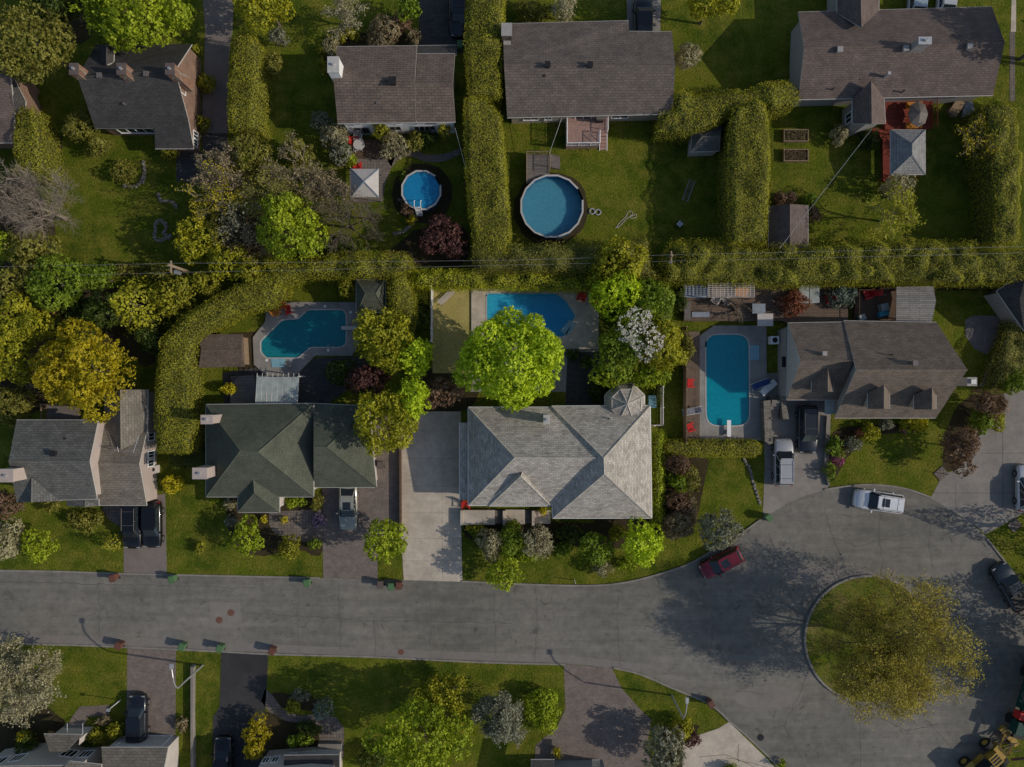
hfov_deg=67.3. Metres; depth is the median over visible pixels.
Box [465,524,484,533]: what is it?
shrub
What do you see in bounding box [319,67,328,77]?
shrub
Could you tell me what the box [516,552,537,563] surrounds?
shrub
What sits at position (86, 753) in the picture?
window
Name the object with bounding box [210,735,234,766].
parked car
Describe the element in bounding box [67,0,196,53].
tree
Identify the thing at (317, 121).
shrub
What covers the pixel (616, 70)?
house
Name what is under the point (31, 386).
bare shrub
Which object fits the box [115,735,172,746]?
garage door
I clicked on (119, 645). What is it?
wheeled bin
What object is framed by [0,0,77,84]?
tree
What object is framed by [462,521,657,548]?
soil bed
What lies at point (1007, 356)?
hedge
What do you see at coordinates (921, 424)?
shrub
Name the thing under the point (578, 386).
patio
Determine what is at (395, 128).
window
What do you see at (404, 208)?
shrub
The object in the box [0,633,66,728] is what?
tree
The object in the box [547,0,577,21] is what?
tree
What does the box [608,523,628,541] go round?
shrub
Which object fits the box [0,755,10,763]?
window
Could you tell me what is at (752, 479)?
stone edging
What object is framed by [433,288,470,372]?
dry grass
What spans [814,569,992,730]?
tree
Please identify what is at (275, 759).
window
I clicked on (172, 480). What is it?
shrub
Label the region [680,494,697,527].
shrub
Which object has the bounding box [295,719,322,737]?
shrub
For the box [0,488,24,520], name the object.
tree
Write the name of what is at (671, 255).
utility pole
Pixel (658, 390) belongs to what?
hedge
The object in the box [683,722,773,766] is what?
driveway
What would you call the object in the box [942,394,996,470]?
soil bed
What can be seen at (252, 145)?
tree
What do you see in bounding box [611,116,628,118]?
window
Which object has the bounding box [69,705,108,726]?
path
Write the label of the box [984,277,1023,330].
house
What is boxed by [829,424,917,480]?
soil bed
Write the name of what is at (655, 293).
tree
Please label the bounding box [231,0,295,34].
tree
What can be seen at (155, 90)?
house
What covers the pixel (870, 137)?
shrub
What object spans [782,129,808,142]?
planter box
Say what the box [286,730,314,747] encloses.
shrub
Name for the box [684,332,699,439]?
deck
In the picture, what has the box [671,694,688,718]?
street lamp
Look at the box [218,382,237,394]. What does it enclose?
shrub
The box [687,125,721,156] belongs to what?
shed
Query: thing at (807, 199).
shrub
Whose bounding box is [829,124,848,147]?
shrub
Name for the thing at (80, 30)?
soil bed
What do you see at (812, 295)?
hot tub
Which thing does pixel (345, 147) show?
shrub
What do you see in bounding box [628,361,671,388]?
tree
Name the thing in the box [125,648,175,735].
driveway
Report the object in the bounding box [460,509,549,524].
front terrace
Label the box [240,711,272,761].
tree
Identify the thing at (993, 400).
tree
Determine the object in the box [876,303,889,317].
toy kitchen
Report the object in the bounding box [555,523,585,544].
shrub
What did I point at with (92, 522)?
shrub
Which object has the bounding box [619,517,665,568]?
tree
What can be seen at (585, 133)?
deck
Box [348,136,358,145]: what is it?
garden chair
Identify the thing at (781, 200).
shrub
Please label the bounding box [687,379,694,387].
garden chair
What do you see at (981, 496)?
driveway
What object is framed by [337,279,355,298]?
shrub
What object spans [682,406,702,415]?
sun lounger
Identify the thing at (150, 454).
window
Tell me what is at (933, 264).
hedge
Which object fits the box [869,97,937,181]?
deck
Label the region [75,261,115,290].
tree
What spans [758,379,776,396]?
sun lounger
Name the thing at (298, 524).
path
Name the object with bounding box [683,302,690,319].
storage bench
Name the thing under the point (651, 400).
air conditioner
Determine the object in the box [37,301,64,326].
tree
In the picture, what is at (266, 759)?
window
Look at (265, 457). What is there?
house
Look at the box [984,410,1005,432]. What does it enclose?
shrub
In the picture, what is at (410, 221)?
shrub
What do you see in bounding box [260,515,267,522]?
shrub
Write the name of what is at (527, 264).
overhead wire
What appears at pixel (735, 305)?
bare shrub
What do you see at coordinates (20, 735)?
shrub
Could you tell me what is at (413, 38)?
shrub
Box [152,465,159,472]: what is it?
heat pump
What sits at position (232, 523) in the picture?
shrub
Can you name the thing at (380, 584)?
wheeled bin
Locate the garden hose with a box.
[615,211,636,227]
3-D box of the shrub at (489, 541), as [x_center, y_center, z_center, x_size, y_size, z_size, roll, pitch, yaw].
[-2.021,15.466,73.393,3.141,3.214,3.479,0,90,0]
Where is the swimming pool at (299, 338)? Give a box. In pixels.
[253,302,359,375]
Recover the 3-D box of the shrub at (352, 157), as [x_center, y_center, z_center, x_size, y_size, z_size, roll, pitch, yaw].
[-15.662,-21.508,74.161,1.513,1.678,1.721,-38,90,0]
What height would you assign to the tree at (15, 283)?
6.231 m
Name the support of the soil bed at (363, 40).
on the lawn at (640, 172)
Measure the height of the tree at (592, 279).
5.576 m
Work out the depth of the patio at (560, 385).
74.98 m
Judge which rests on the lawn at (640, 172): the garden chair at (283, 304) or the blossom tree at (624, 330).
the blossom tree at (624, 330)
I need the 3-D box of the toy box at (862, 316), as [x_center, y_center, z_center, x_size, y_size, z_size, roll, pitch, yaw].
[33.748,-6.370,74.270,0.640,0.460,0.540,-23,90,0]
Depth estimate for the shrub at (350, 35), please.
74.13 m
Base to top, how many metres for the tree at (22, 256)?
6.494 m
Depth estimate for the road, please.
74.99 m
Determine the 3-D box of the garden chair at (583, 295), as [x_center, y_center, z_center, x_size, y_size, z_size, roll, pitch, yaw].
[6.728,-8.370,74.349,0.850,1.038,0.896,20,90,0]
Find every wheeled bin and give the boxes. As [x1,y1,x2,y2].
[108,573,120,582]
[114,640,125,649]
[167,574,178,583]
[177,641,187,651]
[215,643,224,652]
[267,645,276,655]
[303,578,311,586]
[377,462,384,468]
[377,580,384,588]
[388,582,393,590]
[396,581,402,589]
[457,40,463,50]
[706,697,715,708]
[763,513,772,521]
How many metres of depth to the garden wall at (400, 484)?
74.30 m
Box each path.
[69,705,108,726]
[101,506,120,526]
[176,152,206,181]
[202,133,229,167]
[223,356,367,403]
[229,332,256,369]
[261,689,343,756]
[269,509,322,544]
[388,148,459,166]
[1010,32,1014,100]
[1011,0,1015,31]
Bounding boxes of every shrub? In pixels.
[0,386,36,428]
[5,225,57,257]
[14,728,39,753]
[16,730,32,742]
[18,340,64,393]
[22,337,63,368]
[42,501,62,513]
[54,294,103,340]
[61,107,99,143]
[66,509,104,533]
[86,726,107,745]
[88,135,112,157]
[94,715,111,725]
[105,722,124,739]
[107,260,163,278]
[109,157,137,188]
[134,307,171,354]
[160,149,179,161]
[161,474,186,493]
[173,715,188,733]
[191,44,202,55]
[193,540,206,553]
[196,72,216,94]
[196,115,210,132]
[208,497,219,502]
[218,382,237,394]
[223,497,236,510]
[224,512,239,526]
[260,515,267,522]
[262,49,284,77]
[277,534,300,562]
[280,515,287,523]
[284,497,307,508]
[285,698,300,714]
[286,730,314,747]
[288,686,310,702]
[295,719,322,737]
[307,537,323,549]
[310,110,333,131]
[310,494,324,511]
[310,512,326,527]
[316,46,326,56]
[317,56,326,67]
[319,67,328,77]
[319,123,349,148]
[321,36,339,55]
[323,234,363,258]
[324,357,355,388]
[327,34,338,41]
[328,137,352,166]
[336,28,347,43]
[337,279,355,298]
[341,152,357,167]
[345,24,360,41]
[356,743,385,766]
[366,12,401,45]
[379,128,410,160]
[392,11,411,33]
[398,171,406,181]
[400,202,413,215]
[404,129,423,151]
[404,215,417,225]
[405,28,423,44]
[410,301,430,338]
[417,130,438,150]
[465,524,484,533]
[468,526,489,540]
[474,528,506,563]
[493,520,525,558]
[514,0,554,22]
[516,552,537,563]
[523,687,561,735]
[538,506,546,515]
[550,540,574,559]
[553,746,562,758]
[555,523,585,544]
[565,349,580,360]
[587,382,608,404]
[592,558,613,577]
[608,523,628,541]
[612,558,638,571]
[661,510,694,540]
[663,454,690,475]
[665,470,686,492]
[665,487,692,515]
[666,714,693,740]
[672,282,688,312]
[674,42,703,70]
[678,330,696,362]
[679,464,701,496]
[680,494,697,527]
[684,729,701,748]
[720,294,751,322]
[724,763,739,766]
[771,190,787,204]
[774,289,811,317]
[777,759,787,766]
[783,190,797,203]
[802,192,818,207]
[808,205,822,223]
[821,462,835,482]
[823,434,845,457]
[826,286,858,309]
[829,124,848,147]
[830,454,845,465]
[841,435,863,452]
[854,427,864,437]
[855,126,881,152]
[859,419,880,442]
[877,173,918,201]
[878,418,894,429]
[898,418,913,432]
[907,418,928,431]
[967,407,993,434]
[980,99,1002,105]
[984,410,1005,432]
[998,367,1023,395]
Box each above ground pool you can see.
[401,170,441,215]
[520,175,583,238]
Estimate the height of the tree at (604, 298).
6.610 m
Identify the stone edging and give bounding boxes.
[123,160,146,188]
[152,219,172,242]
[156,193,177,208]
[393,198,417,234]
[742,457,761,504]
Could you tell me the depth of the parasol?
73.12 m
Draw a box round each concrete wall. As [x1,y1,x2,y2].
[190,664,195,766]
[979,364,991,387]
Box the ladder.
[682,179,694,201]
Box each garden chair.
[268,309,282,316]
[278,300,286,309]
[282,305,292,314]
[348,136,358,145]
[353,131,362,140]
[353,161,361,168]
[461,500,469,508]
[576,292,586,301]
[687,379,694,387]
[687,422,695,432]
[710,295,721,304]
[721,294,732,304]
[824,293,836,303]
[862,289,876,299]
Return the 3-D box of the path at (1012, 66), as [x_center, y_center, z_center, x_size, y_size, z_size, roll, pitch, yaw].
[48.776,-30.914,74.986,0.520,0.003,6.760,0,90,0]
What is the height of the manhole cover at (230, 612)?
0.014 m
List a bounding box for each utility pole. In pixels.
[168,261,195,275]
[661,251,673,263]
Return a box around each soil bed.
[0,176,55,235]
[0,262,157,366]
[0,342,61,415]
[0,697,63,752]
[50,0,93,43]
[57,136,62,154]
[166,368,204,470]
[201,206,306,259]
[226,497,322,555]
[262,712,318,756]
[272,692,317,712]
[320,32,418,70]
[387,224,469,266]
[392,164,451,223]
[409,368,478,410]
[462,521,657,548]
[514,172,588,246]
[592,454,708,536]
[652,449,680,476]
[656,723,699,766]
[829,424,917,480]
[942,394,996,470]
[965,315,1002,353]
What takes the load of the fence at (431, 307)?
on the dry grass at (451, 322)
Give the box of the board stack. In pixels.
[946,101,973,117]
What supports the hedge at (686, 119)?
on the lawn at (640, 172)
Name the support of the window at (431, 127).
in the house at (374, 85)
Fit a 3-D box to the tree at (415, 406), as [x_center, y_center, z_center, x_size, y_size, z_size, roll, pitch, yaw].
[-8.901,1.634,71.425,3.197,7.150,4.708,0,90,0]
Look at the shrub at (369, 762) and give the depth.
73.60 m
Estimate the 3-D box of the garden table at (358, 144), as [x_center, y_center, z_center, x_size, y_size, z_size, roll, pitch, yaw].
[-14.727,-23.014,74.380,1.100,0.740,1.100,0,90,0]
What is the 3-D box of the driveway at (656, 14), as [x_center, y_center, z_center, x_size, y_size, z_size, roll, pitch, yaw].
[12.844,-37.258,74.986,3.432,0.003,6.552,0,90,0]
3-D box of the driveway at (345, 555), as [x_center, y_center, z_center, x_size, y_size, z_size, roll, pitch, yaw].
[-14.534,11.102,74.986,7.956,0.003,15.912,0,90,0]
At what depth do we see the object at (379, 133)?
72.33 m
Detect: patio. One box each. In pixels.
[349,155,394,201]
[471,349,598,391]
[565,352,607,404]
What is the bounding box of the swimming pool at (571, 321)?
[471,288,598,348]
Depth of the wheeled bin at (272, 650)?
73.96 m
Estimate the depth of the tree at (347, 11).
71.66 m
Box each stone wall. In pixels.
[760,400,772,443]
[777,396,788,418]
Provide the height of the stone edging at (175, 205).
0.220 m
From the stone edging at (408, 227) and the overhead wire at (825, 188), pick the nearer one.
the overhead wire at (825, 188)
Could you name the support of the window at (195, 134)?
in the house at (155, 90)
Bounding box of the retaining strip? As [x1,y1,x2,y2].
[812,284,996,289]
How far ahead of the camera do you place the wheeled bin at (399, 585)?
73.92 m
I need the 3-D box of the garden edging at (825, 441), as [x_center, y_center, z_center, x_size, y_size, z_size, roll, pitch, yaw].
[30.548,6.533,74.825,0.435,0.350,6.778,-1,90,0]
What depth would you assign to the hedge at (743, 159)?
70.90 m
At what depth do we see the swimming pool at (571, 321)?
74.85 m
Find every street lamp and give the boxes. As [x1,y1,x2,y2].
[169,663,203,688]
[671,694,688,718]
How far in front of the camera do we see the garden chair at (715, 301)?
73.96 m
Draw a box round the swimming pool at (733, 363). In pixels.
[700,326,766,439]
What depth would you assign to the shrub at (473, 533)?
74.15 m
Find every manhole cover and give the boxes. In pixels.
[216,617,222,623]
[227,609,233,615]
[398,649,403,654]
[757,734,763,740]
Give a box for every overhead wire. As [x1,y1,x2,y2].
[0,246,1020,266]
[2,253,997,276]
[780,129,871,247]
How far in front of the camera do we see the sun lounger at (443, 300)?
74.66 m
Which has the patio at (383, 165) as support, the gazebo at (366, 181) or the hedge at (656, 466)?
the gazebo at (366, 181)
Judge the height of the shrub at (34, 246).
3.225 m
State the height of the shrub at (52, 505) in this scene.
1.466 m
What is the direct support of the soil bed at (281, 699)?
on the lawn at (640, 172)
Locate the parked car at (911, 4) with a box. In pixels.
[906,0,927,8]
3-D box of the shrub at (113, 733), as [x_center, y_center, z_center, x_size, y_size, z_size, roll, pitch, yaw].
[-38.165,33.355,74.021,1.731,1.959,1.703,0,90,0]
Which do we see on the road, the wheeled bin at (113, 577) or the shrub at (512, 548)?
the wheeled bin at (113, 577)
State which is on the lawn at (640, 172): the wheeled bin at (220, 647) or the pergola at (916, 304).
the pergola at (916, 304)
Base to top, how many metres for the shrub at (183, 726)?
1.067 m
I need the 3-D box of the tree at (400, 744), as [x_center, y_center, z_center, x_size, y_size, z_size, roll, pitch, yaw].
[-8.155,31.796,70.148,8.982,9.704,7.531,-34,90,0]
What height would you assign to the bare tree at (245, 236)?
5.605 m
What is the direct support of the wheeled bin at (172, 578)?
on the road
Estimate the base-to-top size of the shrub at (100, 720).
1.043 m
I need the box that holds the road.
[0,486,1023,766]
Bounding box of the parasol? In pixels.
[908,101,927,126]
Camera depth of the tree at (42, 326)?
69.48 m
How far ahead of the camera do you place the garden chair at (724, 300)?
73.87 m
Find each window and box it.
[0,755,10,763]
[6,752,28,762]
[58,749,79,757]
[76,749,95,757]
[115,129,154,133]
[147,450,154,458]
[147,459,154,467]
[148,432,154,440]
[193,129,198,140]
[193,138,197,147]
[260,756,270,763]
[270,755,280,762]
[351,127,371,134]
[388,126,401,130]
[413,125,435,131]
[523,118,538,120]
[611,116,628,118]
[845,110,851,125]
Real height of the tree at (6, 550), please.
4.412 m
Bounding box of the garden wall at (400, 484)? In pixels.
[399,429,401,531]
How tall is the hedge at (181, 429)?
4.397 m
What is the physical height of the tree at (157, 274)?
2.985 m
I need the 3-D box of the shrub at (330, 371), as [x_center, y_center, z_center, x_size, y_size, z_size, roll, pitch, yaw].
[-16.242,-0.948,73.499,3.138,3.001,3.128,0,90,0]
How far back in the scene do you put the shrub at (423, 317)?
73.64 m
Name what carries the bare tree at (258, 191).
on the lawn at (640, 172)
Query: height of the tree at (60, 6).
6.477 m
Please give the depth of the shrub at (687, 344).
72.25 m
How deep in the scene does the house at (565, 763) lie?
73.74 m
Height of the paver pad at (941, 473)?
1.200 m
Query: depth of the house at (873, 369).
69.81 m
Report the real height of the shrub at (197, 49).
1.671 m
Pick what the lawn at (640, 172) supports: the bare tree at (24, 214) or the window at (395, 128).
the bare tree at (24, 214)
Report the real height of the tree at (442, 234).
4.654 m
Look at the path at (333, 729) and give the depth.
74.98 m
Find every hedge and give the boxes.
[8,105,64,188]
[152,268,294,455]
[226,29,272,143]
[261,249,416,292]
[386,271,419,339]
[409,267,597,294]
[462,95,512,258]
[463,0,506,112]
[470,237,660,283]
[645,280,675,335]
[649,80,801,145]
[649,429,666,525]
[652,237,1023,291]
[652,378,666,406]
[660,437,762,458]
[715,97,772,248]
[960,100,1023,250]
[979,318,1023,394]
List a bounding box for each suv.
[118,506,142,548]
[123,693,150,742]
[140,501,164,547]
[447,0,468,38]
[632,0,655,30]
[771,438,796,485]
[795,405,820,453]
[852,488,904,513]
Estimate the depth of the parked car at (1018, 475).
74.13 m
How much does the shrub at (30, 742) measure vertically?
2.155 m
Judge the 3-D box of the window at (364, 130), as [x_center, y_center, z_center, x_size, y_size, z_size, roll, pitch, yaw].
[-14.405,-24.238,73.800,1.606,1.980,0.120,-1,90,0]
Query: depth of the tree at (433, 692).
71.72 m
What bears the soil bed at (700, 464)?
on the lawn at (640, 172)
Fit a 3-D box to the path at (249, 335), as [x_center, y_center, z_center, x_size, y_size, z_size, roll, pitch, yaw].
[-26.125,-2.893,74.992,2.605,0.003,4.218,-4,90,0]
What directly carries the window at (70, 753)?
in the house at (57, 749)
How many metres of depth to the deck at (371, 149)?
74.75 m
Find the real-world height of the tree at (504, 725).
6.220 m
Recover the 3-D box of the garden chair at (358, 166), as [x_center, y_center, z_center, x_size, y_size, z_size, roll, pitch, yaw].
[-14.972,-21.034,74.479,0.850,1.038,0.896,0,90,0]
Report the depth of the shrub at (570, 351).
74.17 m
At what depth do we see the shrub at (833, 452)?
73.92 m
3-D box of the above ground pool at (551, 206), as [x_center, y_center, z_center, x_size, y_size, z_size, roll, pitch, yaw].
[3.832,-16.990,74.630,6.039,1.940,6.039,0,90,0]
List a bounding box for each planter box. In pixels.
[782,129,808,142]
[782,149,808,162]
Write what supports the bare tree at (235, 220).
on the soil bed at (252, 249)
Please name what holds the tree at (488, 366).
on the patio at (560, 385)
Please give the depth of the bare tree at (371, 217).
72.31 m
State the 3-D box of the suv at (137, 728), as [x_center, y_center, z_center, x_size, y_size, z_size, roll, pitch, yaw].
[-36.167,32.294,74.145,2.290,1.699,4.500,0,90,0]
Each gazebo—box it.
[351,168,381,201]
[879,129,925,180]
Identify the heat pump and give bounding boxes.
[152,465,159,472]
[768,336,778,343]
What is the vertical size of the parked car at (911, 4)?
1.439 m
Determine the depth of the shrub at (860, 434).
74.27 m
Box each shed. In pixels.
[356,278,387,314]
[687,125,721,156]
[763,204,807,250]
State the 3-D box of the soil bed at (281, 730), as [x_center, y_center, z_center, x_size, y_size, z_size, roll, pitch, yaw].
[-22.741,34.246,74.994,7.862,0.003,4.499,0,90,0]
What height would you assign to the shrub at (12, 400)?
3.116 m
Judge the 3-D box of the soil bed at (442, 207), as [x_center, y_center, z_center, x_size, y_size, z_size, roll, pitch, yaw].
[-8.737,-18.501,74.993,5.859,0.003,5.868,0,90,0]
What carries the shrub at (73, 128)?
on the lawn at (640, 172)
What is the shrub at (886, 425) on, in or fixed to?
on the lawn at (640, 172)
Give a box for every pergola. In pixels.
[255,373,305,402]
[703,282,754,299]
[888,286,935,321]
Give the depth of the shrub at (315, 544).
74.18 m
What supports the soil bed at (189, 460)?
on the lawn at (640, 172)
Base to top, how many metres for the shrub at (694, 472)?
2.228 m
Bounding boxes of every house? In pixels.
[0,59,41,147]
[0,390,157,506]
[0,723,178,766]
[69,44,200,151]
[192,403,377,512]
[259,742,341,766]
[327,45,456,134]
[459,383,651,518]
[501,20,674,123]
[531,759,603,766]
[778,320,976,417]
[789,0,1004,135]
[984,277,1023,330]
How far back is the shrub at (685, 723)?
73.64 m
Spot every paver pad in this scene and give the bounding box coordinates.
[934,466,948,480]
[1007,518,1023,532]
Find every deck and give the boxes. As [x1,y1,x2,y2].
[40,404,81,418]
[230,375,256,403]
[350,140,384,157]
[526,151,559,185]
[566,116,608,150]
[682,284,847,322]
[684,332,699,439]
[853,289,895,320]
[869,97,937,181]
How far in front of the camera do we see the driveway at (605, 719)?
74.98 m
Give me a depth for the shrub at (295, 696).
74.34 m
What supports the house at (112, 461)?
on the lawn at (640, 172)
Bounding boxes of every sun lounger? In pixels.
[437,289,455,305]
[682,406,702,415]
[750,378,770,390]
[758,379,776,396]
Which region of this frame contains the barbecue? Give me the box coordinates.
[596,116,604,122]
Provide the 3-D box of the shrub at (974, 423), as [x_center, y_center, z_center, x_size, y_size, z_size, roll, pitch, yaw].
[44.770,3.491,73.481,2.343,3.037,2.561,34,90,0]
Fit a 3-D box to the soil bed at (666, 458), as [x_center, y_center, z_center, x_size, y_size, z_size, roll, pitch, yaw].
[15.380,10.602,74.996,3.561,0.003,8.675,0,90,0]
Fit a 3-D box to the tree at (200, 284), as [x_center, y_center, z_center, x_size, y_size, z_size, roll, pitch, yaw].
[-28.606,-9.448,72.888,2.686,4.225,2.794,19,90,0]
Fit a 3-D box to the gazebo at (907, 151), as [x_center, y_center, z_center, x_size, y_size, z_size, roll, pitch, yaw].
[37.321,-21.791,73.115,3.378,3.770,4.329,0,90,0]
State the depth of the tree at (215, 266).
71.04 m
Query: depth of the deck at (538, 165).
74.00 m
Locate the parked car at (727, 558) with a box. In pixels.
[698,545,744,578]
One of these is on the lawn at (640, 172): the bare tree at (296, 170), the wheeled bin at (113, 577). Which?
the bare tree at (296, 170)
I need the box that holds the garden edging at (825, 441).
[823,416,829,485]
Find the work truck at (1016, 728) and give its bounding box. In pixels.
[1005,665,1023,760]
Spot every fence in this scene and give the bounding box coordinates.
[430,287,432,342]
[651,386,663,425]
[683,326,686,442]
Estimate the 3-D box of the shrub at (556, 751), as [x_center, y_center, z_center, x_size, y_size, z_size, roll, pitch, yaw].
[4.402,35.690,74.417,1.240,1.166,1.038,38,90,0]
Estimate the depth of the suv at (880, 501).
73.70 m
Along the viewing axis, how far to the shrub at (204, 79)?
73.86 m
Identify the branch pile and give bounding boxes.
[993,729,1021,752]
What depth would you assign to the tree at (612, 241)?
69.58 m
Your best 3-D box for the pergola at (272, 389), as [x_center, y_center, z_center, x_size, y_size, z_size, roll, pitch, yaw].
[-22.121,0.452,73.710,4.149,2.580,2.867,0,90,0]
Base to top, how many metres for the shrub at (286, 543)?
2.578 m
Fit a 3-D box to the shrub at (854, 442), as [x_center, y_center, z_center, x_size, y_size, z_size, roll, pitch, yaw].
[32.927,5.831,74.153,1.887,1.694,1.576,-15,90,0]
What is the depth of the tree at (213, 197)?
69.69 m
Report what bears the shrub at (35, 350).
on the lawn at (640, 172)
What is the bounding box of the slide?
[870,289,885,296]
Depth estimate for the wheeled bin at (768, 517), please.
73.96 m
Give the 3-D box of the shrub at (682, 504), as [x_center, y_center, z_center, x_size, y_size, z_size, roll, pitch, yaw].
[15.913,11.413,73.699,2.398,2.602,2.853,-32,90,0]
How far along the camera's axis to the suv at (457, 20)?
73.78 m
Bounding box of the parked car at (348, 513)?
[336,488,358,529]
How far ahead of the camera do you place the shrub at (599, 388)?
73.74 m
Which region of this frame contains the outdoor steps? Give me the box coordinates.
[771,400,780,418]
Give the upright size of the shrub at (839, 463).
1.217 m
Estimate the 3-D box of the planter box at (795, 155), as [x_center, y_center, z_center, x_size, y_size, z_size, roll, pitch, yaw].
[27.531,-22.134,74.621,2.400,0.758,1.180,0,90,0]
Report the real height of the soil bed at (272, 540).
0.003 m
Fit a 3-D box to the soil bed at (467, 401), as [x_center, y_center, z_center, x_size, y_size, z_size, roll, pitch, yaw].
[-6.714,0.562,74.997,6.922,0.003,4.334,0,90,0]
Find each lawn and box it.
[0,0,1023,766]
[806,577,927,700]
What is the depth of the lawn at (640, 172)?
75.00 m
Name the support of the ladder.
on the lawn at (640, 172)
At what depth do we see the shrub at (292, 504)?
74.22 m
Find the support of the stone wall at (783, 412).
on the driveway at (809, 477)
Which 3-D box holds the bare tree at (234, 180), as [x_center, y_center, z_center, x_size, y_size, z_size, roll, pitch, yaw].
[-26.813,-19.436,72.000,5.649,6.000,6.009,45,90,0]
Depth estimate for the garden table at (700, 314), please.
74.00 m
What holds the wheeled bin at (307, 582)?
on the road
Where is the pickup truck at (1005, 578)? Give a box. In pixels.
[988,561,1023,613]
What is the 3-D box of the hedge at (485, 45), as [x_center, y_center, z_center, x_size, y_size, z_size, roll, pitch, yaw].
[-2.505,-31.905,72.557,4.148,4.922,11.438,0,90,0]
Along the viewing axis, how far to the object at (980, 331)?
74.99 m
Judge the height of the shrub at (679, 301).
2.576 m
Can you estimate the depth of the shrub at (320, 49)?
74.21 m
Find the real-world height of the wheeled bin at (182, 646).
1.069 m
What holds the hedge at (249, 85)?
on the lawn at (640, 172)
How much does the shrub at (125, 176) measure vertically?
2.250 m
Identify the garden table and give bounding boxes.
[353,139,364,149]
[692,312,709,316]
[713,284,725,297]
[734,284,748,297]
[751,304,764,313]
[756,314,772,325]
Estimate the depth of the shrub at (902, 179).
72.81 m
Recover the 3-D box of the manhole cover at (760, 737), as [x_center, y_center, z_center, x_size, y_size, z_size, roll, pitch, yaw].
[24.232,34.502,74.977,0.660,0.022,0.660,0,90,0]
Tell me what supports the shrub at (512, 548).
on the soil bed at (554, 526)
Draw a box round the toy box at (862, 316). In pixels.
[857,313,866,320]
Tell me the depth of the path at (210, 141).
74.98 m
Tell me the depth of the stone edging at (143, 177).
74.90 m
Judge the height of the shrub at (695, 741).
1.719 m
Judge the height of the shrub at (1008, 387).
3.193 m
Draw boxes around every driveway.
[124,494,166,573]
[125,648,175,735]
[202,0,232,132]
[212,653,267,766]
[322,417,398,578]
[401,412,461,581]
[419,0,467,52]
[535,664,651,766]
[627,0,660,30]
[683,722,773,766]
[763,373,830,517]
[931,385,1023,533]
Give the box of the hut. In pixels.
[199,334,248,367]
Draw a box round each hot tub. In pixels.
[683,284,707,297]
[798,285,819,303]
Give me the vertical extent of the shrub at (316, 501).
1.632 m
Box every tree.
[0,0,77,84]
[0,159,84,254]
[0,228,27,262]
[0,228,62,279]
[0,265,48,321]
[0,283,31,321]
[0,291,62,355]
[0,341,37,385]
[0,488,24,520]
[0,516,24,561]
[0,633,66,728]
[20,527,60,563]
[24,252,87,312]
[27,0,83,24]
[28,317,136,423]
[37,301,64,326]
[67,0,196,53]
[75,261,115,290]
[79,289,129,328]
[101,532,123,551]
[109,271,182,339]
[145,263,186,282]
[147,272,195,319]
[171,158,247,224]
[172,216,221,265]
[185,141,251,210]
[190,267,223,296]
[203,200,243,251]
[205,242,257,280]
[213,196,270,248]
[214,212,274,266]
[228,130,273,181]
[229,513,264,556]
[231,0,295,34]
[233,253,274,282]
[235,161,304,222]
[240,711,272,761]
[255,190,329,264]
[257,130,320,195]
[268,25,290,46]
[283,137,318,170]
[295,163,359,217]
[308,182,385,259]
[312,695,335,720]
[321,0,371,40]
[344,363,392,397]
[346,192,382,231]
[351,307,414,375]
[353,389,419,456]
[360,695,475,766]
[361,517,407,565]
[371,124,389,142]
[392,0,422,22]
[396,334,434,379]
[398,376,430,425]
[405,671,470,739]
[418,214,468,260]
[424,377,466,409]
[438,124,452,139]
[451,305,564,413]
[470,690,527,748]
[484,557,525,591]
[521,521,555,560]
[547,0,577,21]
[576,530,615,566]
[586,264,617,291]
[587,349,625,391]
[588,269,642,321]
[590,234,648,281]
[590,323,646,384]
[616,300,652,327]
[616,306,665,363]
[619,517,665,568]
[628,276,675,321]
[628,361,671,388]
[640,317,688,378]
[641,724,686,766]
[684,0,740,24]
[698,507,745,550]
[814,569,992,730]
[858,182,926,242]
[938,426,981,478]
[954,109,1000,165]
[967,388,1008,420]
[1017,18,1023,60]
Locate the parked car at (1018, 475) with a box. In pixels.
[1012,465,1023,510]
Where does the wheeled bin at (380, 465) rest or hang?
on the driveway at (345, 555)
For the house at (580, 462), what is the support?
on the lawn at (640, 172)
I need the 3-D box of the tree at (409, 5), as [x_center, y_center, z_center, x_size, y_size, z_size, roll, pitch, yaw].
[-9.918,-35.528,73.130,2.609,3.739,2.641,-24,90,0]
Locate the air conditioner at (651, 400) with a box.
[648,395,656,407]
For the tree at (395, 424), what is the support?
on the driveway at (345, 555)
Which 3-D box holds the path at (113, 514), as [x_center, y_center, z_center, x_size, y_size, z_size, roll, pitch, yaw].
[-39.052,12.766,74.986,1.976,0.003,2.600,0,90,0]
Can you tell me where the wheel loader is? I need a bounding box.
[958,725,1019,766]
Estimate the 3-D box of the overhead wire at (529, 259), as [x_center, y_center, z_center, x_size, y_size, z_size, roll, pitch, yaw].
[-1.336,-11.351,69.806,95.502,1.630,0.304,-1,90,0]
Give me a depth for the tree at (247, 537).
72.47 m
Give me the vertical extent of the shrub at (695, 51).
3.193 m
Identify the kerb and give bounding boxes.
[0,484,1023,765]
[804,575,929,702]
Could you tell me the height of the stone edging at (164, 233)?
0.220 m
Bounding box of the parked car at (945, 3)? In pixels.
[935,0,956,7]

